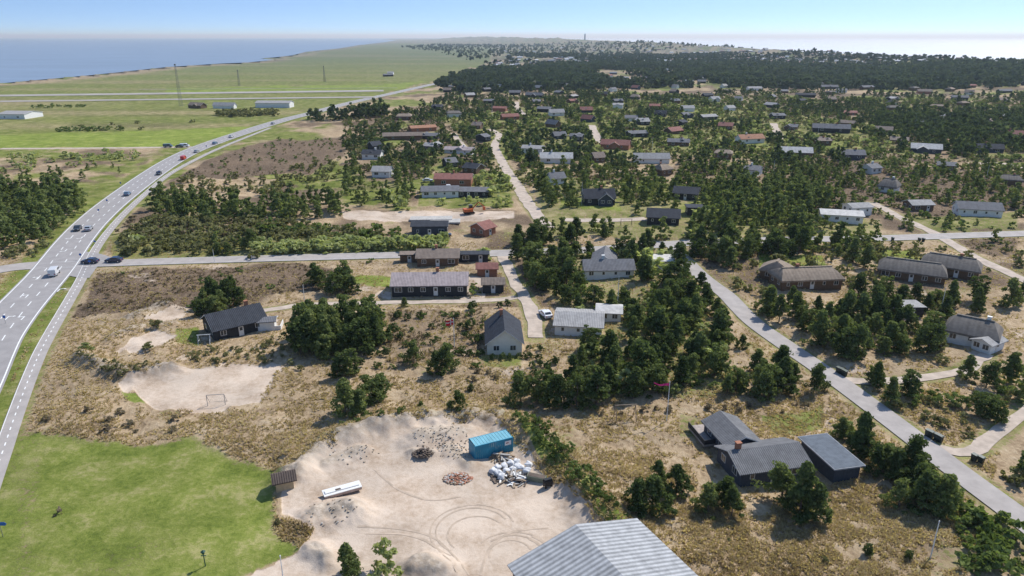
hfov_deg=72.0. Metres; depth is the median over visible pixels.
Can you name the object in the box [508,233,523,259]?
pine tree
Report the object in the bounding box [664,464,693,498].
pine tree
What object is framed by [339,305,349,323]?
pine tree
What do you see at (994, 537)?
scrub
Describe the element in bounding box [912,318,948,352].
pine tree
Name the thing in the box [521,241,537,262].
pine tree
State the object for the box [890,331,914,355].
pine tree
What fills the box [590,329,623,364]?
pine tree
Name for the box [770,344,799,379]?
pine tree
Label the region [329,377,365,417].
pine tree
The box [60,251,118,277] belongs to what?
junction pavement
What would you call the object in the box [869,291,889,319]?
pine tree
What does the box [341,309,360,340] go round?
pine tree
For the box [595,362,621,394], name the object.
pine tree
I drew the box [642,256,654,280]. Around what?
pine tree
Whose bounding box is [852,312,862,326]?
pine tree
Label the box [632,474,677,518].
pine tree
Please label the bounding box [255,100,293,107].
hangar
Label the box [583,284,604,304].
pine tree
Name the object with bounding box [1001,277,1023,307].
pine tree
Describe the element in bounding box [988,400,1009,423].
pine tree
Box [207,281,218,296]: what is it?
pine tree
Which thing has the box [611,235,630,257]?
pine tree
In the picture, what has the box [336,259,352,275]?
pine tree
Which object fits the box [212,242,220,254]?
pine tree
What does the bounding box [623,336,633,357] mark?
pine tree
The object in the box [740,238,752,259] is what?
pine tree
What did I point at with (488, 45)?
pine forest
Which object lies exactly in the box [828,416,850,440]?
pine tree
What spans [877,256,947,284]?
house
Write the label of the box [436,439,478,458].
earth clods
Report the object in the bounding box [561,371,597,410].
pine tree
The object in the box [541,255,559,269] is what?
pine tree
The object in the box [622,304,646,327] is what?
pine tree
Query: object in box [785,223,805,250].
pine tree
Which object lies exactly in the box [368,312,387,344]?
pine tree
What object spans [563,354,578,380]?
pine tree
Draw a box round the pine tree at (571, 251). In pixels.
[560,249,580,264]
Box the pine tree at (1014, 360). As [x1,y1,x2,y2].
[1000,351,1023,383]
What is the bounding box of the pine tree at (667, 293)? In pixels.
[663,287,671,306]
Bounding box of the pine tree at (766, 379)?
[749,368,781,401]
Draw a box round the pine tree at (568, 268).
[559,257,585,285]
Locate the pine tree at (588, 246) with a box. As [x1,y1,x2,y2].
[583,240,594,256]
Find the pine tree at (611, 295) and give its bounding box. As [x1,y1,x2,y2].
[606,289,618,303]
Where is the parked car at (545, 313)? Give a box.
[538,309,552,318]
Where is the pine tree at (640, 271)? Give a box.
[629,254,653,280]
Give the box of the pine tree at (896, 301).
[885,294,904,320]
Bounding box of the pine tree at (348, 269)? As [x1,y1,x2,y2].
[345,266,355,280]
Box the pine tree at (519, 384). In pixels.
[500,370,533,409]
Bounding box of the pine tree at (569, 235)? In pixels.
[562,223,580,245]
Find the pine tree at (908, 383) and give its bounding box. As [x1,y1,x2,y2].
[899,369,923,398]
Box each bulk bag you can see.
[488,467,496,473]
[493,464,501,469]
[497,473,504,480]
[501,462,507,467]
[506,459,514,466]
[517,464,524,472]
[523,467,531,473]
[524,460,532,467]
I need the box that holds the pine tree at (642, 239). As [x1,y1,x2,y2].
[637,232,648,251]
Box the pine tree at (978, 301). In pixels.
[969,286,986,312]
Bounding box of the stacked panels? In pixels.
[322,480,361,498]
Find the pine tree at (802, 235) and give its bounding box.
[788,226,820,254]
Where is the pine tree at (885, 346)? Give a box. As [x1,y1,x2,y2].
[873,336,893,356]
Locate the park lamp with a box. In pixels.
[200,550,205,565]
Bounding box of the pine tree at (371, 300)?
[356,298,384,320]
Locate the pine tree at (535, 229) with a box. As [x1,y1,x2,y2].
[523,226,542,246]
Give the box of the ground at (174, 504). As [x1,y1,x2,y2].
[0,36,1023,575]
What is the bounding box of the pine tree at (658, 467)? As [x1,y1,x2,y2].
[646,459,668,492]
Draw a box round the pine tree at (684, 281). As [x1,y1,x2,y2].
[679,278,688,289]
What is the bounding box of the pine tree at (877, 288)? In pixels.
[865,283,895,312]
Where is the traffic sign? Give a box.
[0,522,5,536]
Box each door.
[238,326,243,335]
[433,287,437,295]
[491,285,494,292]
[576,327,580,336]
[908,274,913,281]
[953,270,958,277]
[966,337,972,345]
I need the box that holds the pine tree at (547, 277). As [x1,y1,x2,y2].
[536,266,556,290]
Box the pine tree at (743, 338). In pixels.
[734,334,750,349]
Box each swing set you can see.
[197,334,211,342]
[418,345,435,356]
[613,404,636,422]
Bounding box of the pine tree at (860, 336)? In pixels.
[840,323,875,360]
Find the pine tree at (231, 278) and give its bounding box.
[227,275,236,299]
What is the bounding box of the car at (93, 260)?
[80,257,99,263]
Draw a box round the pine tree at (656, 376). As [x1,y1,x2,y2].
[641,363,664,391]
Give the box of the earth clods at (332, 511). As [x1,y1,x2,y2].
[306,499,357,525]
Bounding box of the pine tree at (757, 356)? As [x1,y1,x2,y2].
[743,348,763,371]
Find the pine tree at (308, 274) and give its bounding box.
[303,262,321,284]
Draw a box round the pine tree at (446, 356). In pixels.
[438,342,460,374]
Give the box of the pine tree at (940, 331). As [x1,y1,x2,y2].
[935,323,946,343]
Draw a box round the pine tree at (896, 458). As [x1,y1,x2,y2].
[879,446,907,481]
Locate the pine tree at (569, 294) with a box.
[559,280,581,304]
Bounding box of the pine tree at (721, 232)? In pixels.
[716,220,737,244]
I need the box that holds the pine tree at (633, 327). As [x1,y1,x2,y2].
[621,315,641,337]
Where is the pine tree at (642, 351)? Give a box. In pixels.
[613,338,659,387]
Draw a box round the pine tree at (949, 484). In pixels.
[927,473,968,518]
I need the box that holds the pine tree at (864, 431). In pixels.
[848,424,874,453]
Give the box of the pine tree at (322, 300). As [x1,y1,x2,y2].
[317,297,331,312]
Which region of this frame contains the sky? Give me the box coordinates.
[0,0,1023,37]
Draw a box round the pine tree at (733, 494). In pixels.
[719,485,744,517]
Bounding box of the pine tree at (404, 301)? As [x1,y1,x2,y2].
[401,297,408,307]
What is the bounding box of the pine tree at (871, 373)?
[863,365,875,382]
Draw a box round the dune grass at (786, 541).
[0,235,1023,575]
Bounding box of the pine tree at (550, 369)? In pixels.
[542,365,554,380]
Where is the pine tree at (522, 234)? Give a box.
[520,231,527,244]
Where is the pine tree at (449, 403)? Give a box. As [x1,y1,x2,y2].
[445,400,454,410]
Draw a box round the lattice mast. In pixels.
[174,64,182,104]
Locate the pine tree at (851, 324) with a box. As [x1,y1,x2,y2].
[829,313,857,334]
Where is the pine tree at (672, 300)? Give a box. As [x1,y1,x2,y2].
[666,296,679,316]
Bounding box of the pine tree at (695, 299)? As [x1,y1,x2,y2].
[686,293,703,326]
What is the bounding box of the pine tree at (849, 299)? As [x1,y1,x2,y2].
[833,289,861,316]
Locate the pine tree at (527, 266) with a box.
[522,257,542,277]
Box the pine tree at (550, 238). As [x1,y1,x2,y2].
[546,232,554,243]
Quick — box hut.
[270,469,296,492]
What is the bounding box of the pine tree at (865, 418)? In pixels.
[845,411,876,459]
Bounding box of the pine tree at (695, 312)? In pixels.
[688,304,703,331]
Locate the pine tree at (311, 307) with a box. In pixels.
[307,302,317,316]
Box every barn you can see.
[0,111,42,118]
[507,518,697,575]
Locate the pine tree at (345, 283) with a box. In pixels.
[341,272,354,287]
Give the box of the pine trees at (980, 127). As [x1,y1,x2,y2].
[305,86,1023,167]
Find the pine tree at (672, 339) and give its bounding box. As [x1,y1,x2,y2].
[659,331,679,352]
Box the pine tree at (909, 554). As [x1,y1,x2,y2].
[903,549,913,559]
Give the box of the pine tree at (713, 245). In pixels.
[706,242,718,258]
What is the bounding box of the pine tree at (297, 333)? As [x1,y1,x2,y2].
[290,327,307,355]
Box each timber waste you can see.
[488,466,528,487]
[489,450,514,462]
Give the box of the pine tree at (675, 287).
[663,278,685,301]
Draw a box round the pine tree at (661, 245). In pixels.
[658,241,665,249]
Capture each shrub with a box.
[78,342,94,349]
[83,406,93,411]
[99,424,111,431]
[103,416,113,421]
[116,407,125,414]
[121,419,134,427]
[142,341,153,349]
[149,319,162,326]
[168,425,177,433]
[170,414,181,421]
[287,358,294,364]
[366,536,404,575]
[373,361,382,368]
[401,340,408,347]
[452,347,461,355]
[467,375,477,381]
[470,362,482,367]
[473,368,481,373]
[490,374,499,379]
[511,410,521,418]
[520,415,529,421]
[523,411,535,416]
[523,422,538,430]
[530,434,543,444]
[532,417,540,422]
[535,431,549,440]
[537,420,553,430]
[544,441,554,448]
[546,449,556,457]
[549,431,556,437]
[550,441,566,452]
[564,441,575,449]
[565,467,581,478]
[568,460,579,467]
[577,472,586,477]
[580,342,599,358]
[581,463,593,471]
[581,474,594,484]
[588,358,598,368]
[589,485,601,494]
[590,477,607,486]
[593,490,602,496]
[595,387,620,394]
[603,492,615,500]
[603,495,612,501]
[613,499,621,506]
[616,368,631,384]
[639,406,650,411]
[663,366,670,377]
[665,405,672,413]
[667,363,675,369]
[670,383,679,393]
[688,322,710,336]
[688,373,704,387]
[704,403,716,412]
[707,381,719,386]
[718,343,727,357]
[722,362,744,375]
[735,405,743,411]
[800,401,809,407]
[821,555,828,563]
[832,420,854,433]
[889,400,898,407]
[894,461,913,480]
[895,399,907,410]
[907,394,920,406]
[912,388,923,395]
[920,409,933,420]
[921,395,934,404]
[925,389,941,395]
[931,340,948,350]
[931,393,955,406]
[931,400,942,407]
[932,353,949,363]
[932,414,942,422]
[937,417,950,428]
[950,392,972,407]
[951,401,960,407]
[957,411,969,419]
[959,417,968,424]
[960,431,972,438]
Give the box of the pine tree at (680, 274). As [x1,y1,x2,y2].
[675,272,684,286]
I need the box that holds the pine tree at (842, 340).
[829,326,859,356]
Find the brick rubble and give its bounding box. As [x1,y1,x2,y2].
[442,472,472,484]
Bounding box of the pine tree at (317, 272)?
[304,265,327,287]
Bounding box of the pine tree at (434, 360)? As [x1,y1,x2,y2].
[425,350,447,375]
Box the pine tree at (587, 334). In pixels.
[579,324,604,347]
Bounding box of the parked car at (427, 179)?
[422,178,432,181]
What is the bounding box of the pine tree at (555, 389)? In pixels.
[537,374,575,408]
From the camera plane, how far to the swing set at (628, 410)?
112.53 m
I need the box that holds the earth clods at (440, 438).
[413,425,468,450]
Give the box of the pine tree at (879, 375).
[870,361,886,388]
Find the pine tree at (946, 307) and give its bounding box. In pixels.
[938,296,955,320]
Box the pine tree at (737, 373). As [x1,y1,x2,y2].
[724,366,752,395]
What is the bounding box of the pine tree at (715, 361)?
[702,341,731,376]
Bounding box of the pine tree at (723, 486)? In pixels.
[711,475,738,503]
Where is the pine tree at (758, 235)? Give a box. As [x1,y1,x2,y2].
[751,232,761,252]
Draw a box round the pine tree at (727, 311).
[711,304,733,330]
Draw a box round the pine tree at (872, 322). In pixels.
[862,312,883,334]
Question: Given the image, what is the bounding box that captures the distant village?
[474,40,959,81]
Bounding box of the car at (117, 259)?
[104,256,123,262]
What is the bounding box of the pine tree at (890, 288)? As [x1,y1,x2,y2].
[868,276,895,303]
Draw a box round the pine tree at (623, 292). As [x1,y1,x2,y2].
[616,286,630,303]
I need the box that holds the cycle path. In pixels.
[0,128,269,487]
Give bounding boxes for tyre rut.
[358,525,469,574]
[366,533,457,572]
[373,468,460,500]
[429,504,513,555]
[435,507,505,550]
[446,516,499,547]
[479,527,548,575]
[481,531,544,542]
[488,539,530,557]
[490,534,540,544]
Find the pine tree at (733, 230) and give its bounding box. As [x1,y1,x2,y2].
[718,222,743,250]
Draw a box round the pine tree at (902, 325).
[896,320,908,335]
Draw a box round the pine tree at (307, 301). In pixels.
[304,299,313,306]
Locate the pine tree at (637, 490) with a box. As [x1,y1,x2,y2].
[620,476,648,518]
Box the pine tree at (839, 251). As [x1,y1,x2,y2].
[834,245,842,256]
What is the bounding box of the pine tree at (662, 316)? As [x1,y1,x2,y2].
[642,307,670,340]
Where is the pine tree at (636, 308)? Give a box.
[629,303,643,321]
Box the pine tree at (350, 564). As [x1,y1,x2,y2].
[337,542,363,575]
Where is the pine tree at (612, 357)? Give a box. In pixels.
[604,345,622,375]
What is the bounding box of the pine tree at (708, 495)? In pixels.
[690,481,719,520]
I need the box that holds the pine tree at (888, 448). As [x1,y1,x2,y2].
[871,444,892,468]
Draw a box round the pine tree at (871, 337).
[863,331,873,348]
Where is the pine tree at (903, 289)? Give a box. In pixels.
[893,284,911,299]
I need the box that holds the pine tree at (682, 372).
[670,356,692,388]
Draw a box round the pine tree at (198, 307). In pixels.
[191,296,207,315]
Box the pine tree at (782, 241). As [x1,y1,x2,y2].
[764,235,791,259]
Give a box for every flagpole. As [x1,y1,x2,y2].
[446,318,454,346]
[654,382,669,420]
[930,520,939,558]
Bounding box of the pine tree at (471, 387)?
[467,383,474,391]
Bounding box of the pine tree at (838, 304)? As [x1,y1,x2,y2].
[833,298,841,315]
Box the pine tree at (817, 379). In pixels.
[803,363,831,393]
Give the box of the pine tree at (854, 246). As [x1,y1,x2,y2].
[844,236,862,261]
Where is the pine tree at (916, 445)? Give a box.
[902,433,939,473]
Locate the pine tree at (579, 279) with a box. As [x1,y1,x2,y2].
[568,270,586,287]
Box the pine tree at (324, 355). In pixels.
[313,333,332,360]
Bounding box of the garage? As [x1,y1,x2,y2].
[459,250,489,261]
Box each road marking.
[0,84,427,302]
[0,88,417,386]
[0,117,290,318]
[0,132,256,433]
[1,86,423,340]
[1,139,240,453]
[68,231,1006,261]
[83,237,969,266]
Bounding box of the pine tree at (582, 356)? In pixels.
[577,344,588,366]
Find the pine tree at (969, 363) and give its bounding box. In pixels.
[956,354,979,379]
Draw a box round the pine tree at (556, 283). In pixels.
[552,277,561,295]
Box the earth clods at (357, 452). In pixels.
[329,444,379,464]
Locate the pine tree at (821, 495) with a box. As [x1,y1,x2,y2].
[803,482,833,524]
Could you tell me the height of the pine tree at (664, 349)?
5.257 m
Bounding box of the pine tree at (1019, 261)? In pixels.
[1011,258,1023,266]
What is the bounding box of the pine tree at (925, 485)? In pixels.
[904,468,949,519]
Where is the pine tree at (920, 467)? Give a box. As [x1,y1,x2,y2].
[907,462,935,502]
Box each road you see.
[0,83,434,392]
[0,262,35,272]
[98,231,1023,266]
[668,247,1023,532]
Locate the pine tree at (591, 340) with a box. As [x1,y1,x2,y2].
[585,337,600,357]
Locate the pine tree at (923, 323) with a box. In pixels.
[914,320,929,339]
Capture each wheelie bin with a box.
[842,369,847,376]
[924,428,929,436]
[927,429,934,438]
[932,432,938,440]
[936,433,944,442]
[970,452,978,461]
[976,454,985,463]
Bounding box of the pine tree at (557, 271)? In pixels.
[550,265,564,283]
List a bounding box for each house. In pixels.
[188,102,206,108]
[200,300,266,340]
[212,102,236,108]
[361,147,383,159]
[366,141,382,149]
[370,166,393,177]
[382,132,422,140]
[389,267,468,296]
[396,112,411,119]
[408,123,436,131]
[410,220,448,235]
[415,244,460,266]
[420,185,458,197]
[422,133,439,139]
[423,141,440,148]
[431,104,443,109]
[433,170,473,186]
[441,157,457,167]
[443,88,451,91]
[444,145,475,154]
[446,110,461,116]
[458,186,488,197]
[461,160,485,173]
[463,92,474,97]
[468,219,497,236]
[471,120,483,128]
[476,133,490,141]
[482,87,491,91]
[483,99,493,103]
[484,308,523,354]
[492,106,507,111]
[500,112,519,119]
[509,90,520,94]
[521,143,544,153]
[525,92,543,97]
[537,106,551,111]
[540,150,572,163]
[544,119,560,127]
[547,170,566,184]
[548,109,564,115]
[551,130,567,139]
[553,307,604,336]
[554,90,563,94]
[566,99,573,103]
[568,94,578,98]
[569,133,583,141]
[579,106,592,112]
[580,114,595,121]
[580,185,616,205]
[580,255,635,279]
[590,152,605,162]
[591,245,617,258]
[595,303,622,321]
[598,191,614,206]
[600,139,631,149]
[608,87,616,91]
[610,142,619,149]
[612,99,623,102]
[612,103,623,107]
[625,115,637,120]
[625,129,647,137]
[630,94,640,99]
[631,85,640,89]
[633,153,670,163]
[637,116,650,124]
[646,207,680,225]
[649,104,659,108]
[653,254,676,269]
[654,110,666,116]
[655,162,673,176]
[664,126,683,133]
[667,137,689,146]
[669,89,678,93]
[672,186,700,199]
[674,119,687,124]
[680,112,688,117]
[681,105,694,111]
[698,114,718,119]
[701,93,712,96]
[701,410,759,449]
[708,96,720,101]
[714,149,732,159]
[714,437,812,486]
[718,121,733,129]
[723,105,735,110]
[734,132,765,143]
[744,162,762,175]
[746,86,761,90]
[758,258,793,279]
[764,102,779,107]
[767,263,845,290]
[769,113,786,118]
[777,89,788,92]
[780,146,813,156]
[787,122,798,130]
[795,93,815,97]
[810,136,832,145]
[812,122,850,133]
[817,208,864,224]
[820,85,838,88]
[826,96,836,100]
[839,147,866,159]
[840,110,857,115]
[840,120,856,125]
[842,202,874,215]
[859,85,873,89]
[859,161,883,173]
[875,126,893,132]
[877,176,901,192]
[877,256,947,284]
[886,105,899,110]
[890,136,909,143]
[902,199,935,210]
[908,86,919,90]
[910,143,942,153]
[916,89,932,93]
[917,146,928,152]
[921,252,982,280]
[930,104,943,108]
[936,161,956,170]
[944,313,1003,346]
[945,87,954,91]
[950,95,968,99]
[951,201,1004,217]
[956,101,969,105]
[964,89,974,94]
[976,141,1005,152]
[996,89,1012,92]
[1000,173,1023,186]
[1002,128,1023,134]
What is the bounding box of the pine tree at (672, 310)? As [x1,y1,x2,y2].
[666,305,677,320]
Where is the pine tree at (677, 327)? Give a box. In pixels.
[665,316,685,348]
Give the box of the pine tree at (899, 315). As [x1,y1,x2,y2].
[892,308,906,323]
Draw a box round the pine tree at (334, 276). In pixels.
[321,267,349,293]
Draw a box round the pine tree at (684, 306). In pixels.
[666,297,702,331]
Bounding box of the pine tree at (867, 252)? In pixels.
[854,244,878,270]
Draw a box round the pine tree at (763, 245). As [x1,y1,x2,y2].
[759,227,777,253]
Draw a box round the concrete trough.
[527,472,546,482]
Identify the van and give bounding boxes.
[47,266,59,275]
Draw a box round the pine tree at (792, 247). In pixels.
[786,239,797,257]
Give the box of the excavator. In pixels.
[463,202,484,214]
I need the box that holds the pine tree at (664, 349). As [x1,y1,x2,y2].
[660,343,674,364]
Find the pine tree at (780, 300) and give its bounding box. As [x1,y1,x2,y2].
[770,293,791,321]
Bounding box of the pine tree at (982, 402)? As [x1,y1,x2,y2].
[967,390,997,419]
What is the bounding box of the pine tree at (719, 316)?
[707,308,737,344]
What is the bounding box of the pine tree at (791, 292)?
[786,285,798,306]
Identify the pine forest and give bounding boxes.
[401,40,752,63]
[433,56,1023,93]
[478,47,1023,71]
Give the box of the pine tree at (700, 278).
[694,271,707,288]
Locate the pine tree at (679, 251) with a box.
[670,241,695,267]
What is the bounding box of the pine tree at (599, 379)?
[578,365,611,404]
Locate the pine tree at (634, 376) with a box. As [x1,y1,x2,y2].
[618,366,652,398]
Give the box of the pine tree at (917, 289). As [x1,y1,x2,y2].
[906,282,924,301]
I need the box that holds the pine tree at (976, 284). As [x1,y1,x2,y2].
[966,275,991,300]
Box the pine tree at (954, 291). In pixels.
[946,279,961,304]
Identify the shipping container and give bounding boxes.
[469,429,512,458]
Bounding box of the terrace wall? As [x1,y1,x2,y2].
[258,319,283,330]
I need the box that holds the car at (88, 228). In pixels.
[84,225,92,230]
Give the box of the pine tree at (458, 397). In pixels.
[452,389,467,410]
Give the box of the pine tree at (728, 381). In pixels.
[720,373,734,392]
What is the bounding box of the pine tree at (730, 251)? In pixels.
[717,246,737,268]
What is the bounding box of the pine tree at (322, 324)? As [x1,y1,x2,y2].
[308,314,343,353]
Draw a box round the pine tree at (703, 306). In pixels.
[687,296,708,318]
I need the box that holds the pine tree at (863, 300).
[849,292,874,320]
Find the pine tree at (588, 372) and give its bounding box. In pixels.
[574,365,597,390]
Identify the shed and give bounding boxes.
[256,316,277,330]
[398,251,416,261]
[475,262,498,276]
[481,277,505,292]
[684,204,703,215]
[797,433,865,482]
[889,300,927,317]
[969,336,1008,354]
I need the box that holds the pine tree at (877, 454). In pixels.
[861,440,888,477]
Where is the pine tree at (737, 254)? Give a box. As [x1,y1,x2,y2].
[719,236,739,256]
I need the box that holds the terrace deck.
[688,422,715,446]
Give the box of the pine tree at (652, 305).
[647,300,660,316]
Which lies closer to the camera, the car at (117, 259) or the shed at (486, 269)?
the shed at (486, 269)
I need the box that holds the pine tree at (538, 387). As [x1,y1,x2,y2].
[524,369,551,401]
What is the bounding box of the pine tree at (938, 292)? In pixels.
[929,288,947,305]
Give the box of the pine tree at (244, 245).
[238,237,248,249]
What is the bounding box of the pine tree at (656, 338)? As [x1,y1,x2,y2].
[647,333,662,346]
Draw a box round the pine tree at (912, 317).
[902,304,920,332]
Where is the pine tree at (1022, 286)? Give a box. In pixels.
[1019,281,1023,297]
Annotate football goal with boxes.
[206,394,226,405]
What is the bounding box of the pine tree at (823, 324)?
[799,309,837,346]
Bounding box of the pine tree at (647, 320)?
[639,305,670,339]
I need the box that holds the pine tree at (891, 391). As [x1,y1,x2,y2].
[879,376,901,405]
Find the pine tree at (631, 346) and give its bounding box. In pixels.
[624,340,636,360]
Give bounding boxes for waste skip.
[543,477,552,488]
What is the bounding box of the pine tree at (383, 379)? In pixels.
[370,372,392,398]
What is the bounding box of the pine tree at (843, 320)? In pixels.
[829,313,851,341]
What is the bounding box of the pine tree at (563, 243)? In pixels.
[557,236,569,250]
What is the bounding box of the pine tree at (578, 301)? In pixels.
[572,292,582,307]
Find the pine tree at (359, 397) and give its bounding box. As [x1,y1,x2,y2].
[346,387,368,415]
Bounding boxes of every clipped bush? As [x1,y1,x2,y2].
[358,357,365,365]
[362,345,375,355]
[378,346,390,355]
[383,332,392,342]
[385,322,398,332]
[393,310,401,317]
[395,331,402,338]
[403,313,411,319]
[459,348,466,355]
[464,317,475,328]
[466,349,472,356]
[467,300,477,308]
[469,334,479,343]
[499,352,505,358]
[504,299,511,305]
[521,352,528,358]
[528,360,535,368]
[529,367,539,375]
[534,353,542,358]
[536,359,543,366]
[537,344,544,350]
[543,360,550,368]
[550,355,559,362]
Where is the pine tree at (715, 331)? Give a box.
[706,323,732,348]
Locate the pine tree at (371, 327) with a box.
[361,322,381,345]
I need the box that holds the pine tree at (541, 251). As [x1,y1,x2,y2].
[522,241,546,264]
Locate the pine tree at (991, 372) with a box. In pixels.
[970,360,1005,390]
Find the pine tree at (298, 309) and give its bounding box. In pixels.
[286,301,316,343]
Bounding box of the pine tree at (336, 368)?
[326,356,345,377]
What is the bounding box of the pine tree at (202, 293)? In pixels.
[193,288,208,303]
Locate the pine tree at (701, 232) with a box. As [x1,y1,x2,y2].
[686,224,708,244]
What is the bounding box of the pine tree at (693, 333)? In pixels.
[686,329,698,341]
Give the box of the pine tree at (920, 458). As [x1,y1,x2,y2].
[908,453,926,477]
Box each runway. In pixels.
[0,90,383,95]
[0,96,373,101]
[138,88,303,89]
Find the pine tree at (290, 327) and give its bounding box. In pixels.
[280,313,315,352]
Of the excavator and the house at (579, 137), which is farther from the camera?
the house at (579, 137)
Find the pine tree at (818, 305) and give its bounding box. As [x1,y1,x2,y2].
[814,295,823,309]
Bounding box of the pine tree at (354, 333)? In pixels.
[337,315,374,353]
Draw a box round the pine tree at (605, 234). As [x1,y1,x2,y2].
[600,223,608,237]
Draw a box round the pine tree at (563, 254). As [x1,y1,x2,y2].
[555,247,576,267]
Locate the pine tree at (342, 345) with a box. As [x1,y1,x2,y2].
[332,330,350,352]
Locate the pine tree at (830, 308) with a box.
[823,301,835,319]
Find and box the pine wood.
[0,152,1023,479]
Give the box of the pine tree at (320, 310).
[314,303,332,326]
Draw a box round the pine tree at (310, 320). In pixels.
[296,309,321,350]
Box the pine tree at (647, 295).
[641,292,651,303]
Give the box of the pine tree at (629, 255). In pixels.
[626,253,632,258]
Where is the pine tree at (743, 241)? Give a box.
[738,234,761,255]
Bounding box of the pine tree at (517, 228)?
[511,224,525,240]
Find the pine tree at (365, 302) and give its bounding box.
[355,293,385,327]
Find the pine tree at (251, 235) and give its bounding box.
[239,228,259,248]
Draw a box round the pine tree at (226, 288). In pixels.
[217,278,240,305]
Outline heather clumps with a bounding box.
[72,167,1019,361]
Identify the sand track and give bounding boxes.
[0,146,191,148]
[264,295,517,311]
[451,133,466,146]
[488,129,553,226]
[497,256,543,337]
[514,102,525,114]
[565,217,646,221]
[589,125,600,142]
[770,123,782,138]
[846,352,993,384]
[869,202,1023,281]
[940,405,1023,455]
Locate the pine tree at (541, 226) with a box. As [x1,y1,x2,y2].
[527,217,548,241]
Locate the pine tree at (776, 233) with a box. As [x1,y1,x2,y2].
[758,228,791,254]
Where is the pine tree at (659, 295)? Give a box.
[645,289,669,311]
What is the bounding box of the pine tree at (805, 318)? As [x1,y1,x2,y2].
[799,305,818,330]
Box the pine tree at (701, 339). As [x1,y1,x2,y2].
[688,330,711,361]
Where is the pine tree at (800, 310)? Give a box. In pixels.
[794,305,808,322]
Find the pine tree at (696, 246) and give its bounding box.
[688,238,709,258]
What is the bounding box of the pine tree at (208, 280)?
[200,275,214,292]
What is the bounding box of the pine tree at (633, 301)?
[623,298,642,315]
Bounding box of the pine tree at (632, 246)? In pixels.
[622,237,638,259]
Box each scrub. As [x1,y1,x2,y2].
[0,93,895,312]
[1,94,1023,487]
[30,93,1023,575]
[41,94,1023,516]
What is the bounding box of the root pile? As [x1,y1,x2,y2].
[412,447,434,457]
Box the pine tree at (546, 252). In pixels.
[545,244,551,256]
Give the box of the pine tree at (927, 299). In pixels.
[921,293,937,311]
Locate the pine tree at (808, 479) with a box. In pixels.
[781,460,819,525]
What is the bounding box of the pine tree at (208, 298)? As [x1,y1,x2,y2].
[202,294,217,313]
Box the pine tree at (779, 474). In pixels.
[750,460,799,509]
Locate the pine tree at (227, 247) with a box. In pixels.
[221,242,234,254]
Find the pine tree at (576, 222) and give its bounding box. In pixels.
[571,217,587,237]
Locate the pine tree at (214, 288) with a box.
[209,283,223,294]
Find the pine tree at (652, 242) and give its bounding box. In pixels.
[643,228,655,250]
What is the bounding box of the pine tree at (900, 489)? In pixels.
[878,477,911,514]
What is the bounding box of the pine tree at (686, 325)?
[670,313,690,334]
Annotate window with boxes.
[220,330,226,335]
[394,288,401,291]
[448,259,454,263]
[493,345,499,350]
[510,345,515,349]
[721,453,725,462]
[732,465,736,475]
[881,271,888,275]
[949,333,956,338]
[973,341,979,347]
[982,344,988,350]
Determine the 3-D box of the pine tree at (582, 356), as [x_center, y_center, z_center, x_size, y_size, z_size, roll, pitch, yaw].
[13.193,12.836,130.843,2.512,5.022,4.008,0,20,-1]
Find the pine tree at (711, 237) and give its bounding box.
[705,232,718,253]
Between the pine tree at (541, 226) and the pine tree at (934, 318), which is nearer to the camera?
the pine tree at (934, 318)
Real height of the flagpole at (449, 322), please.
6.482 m
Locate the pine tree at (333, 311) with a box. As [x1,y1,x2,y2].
[326,307,343,327]
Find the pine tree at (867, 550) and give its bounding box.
[862,543,873,555]
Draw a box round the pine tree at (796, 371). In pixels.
[791,362,803,382]
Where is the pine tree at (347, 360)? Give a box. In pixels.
[331,348,360,374]
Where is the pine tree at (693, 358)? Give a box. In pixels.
[687,352,705,375]
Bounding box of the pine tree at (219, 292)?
[211,289,231,310]
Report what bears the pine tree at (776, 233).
on the ground at (174, 504)
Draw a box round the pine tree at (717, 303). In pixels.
[709,297,721,316]
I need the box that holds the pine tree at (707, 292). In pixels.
[700,282,714,313]
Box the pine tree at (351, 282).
[342,275,361,293]
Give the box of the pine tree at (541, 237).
[534,233,546,244]
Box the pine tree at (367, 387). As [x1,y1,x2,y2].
[353,374,386,405]
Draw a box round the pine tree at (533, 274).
[522,261,549,289]
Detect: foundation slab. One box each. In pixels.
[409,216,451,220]
[449,219,459,223]
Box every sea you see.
[0,38,395,82]
[562,38,1023,60]
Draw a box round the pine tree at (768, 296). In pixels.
[755,284,777,317]
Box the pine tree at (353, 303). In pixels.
[331,294,360,319]
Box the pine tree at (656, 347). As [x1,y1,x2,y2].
[648,344,664,370]
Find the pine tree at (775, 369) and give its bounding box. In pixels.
[751,358,786,391]
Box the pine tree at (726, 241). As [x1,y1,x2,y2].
[706,235,738,262]
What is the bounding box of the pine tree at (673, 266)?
[657,258,690,283]
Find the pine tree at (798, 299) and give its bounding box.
[787,291,804,315]
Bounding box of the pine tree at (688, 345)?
[675,337,703,365]
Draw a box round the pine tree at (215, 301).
[206,295,227,312]
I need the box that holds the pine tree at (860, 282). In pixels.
[845,272,871,298]
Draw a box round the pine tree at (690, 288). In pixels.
[680,279,698,300]
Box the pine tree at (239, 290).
[232,286,246,303]
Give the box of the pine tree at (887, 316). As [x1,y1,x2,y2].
[876,309,892,333]
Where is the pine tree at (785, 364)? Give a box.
[773,356,799,396]
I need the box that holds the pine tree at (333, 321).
[329,316,348,343]
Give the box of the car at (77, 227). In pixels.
[73,225,81,230]
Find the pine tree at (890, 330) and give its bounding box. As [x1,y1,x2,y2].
[873,320,904,351]
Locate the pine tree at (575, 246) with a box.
[571,240,582,258]
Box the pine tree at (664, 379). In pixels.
[654,371,670,393]
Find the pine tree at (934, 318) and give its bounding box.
[924,310,945,327]
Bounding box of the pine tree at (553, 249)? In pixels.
[546,244,561,266]
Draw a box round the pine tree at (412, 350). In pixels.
[400,340,421,367]

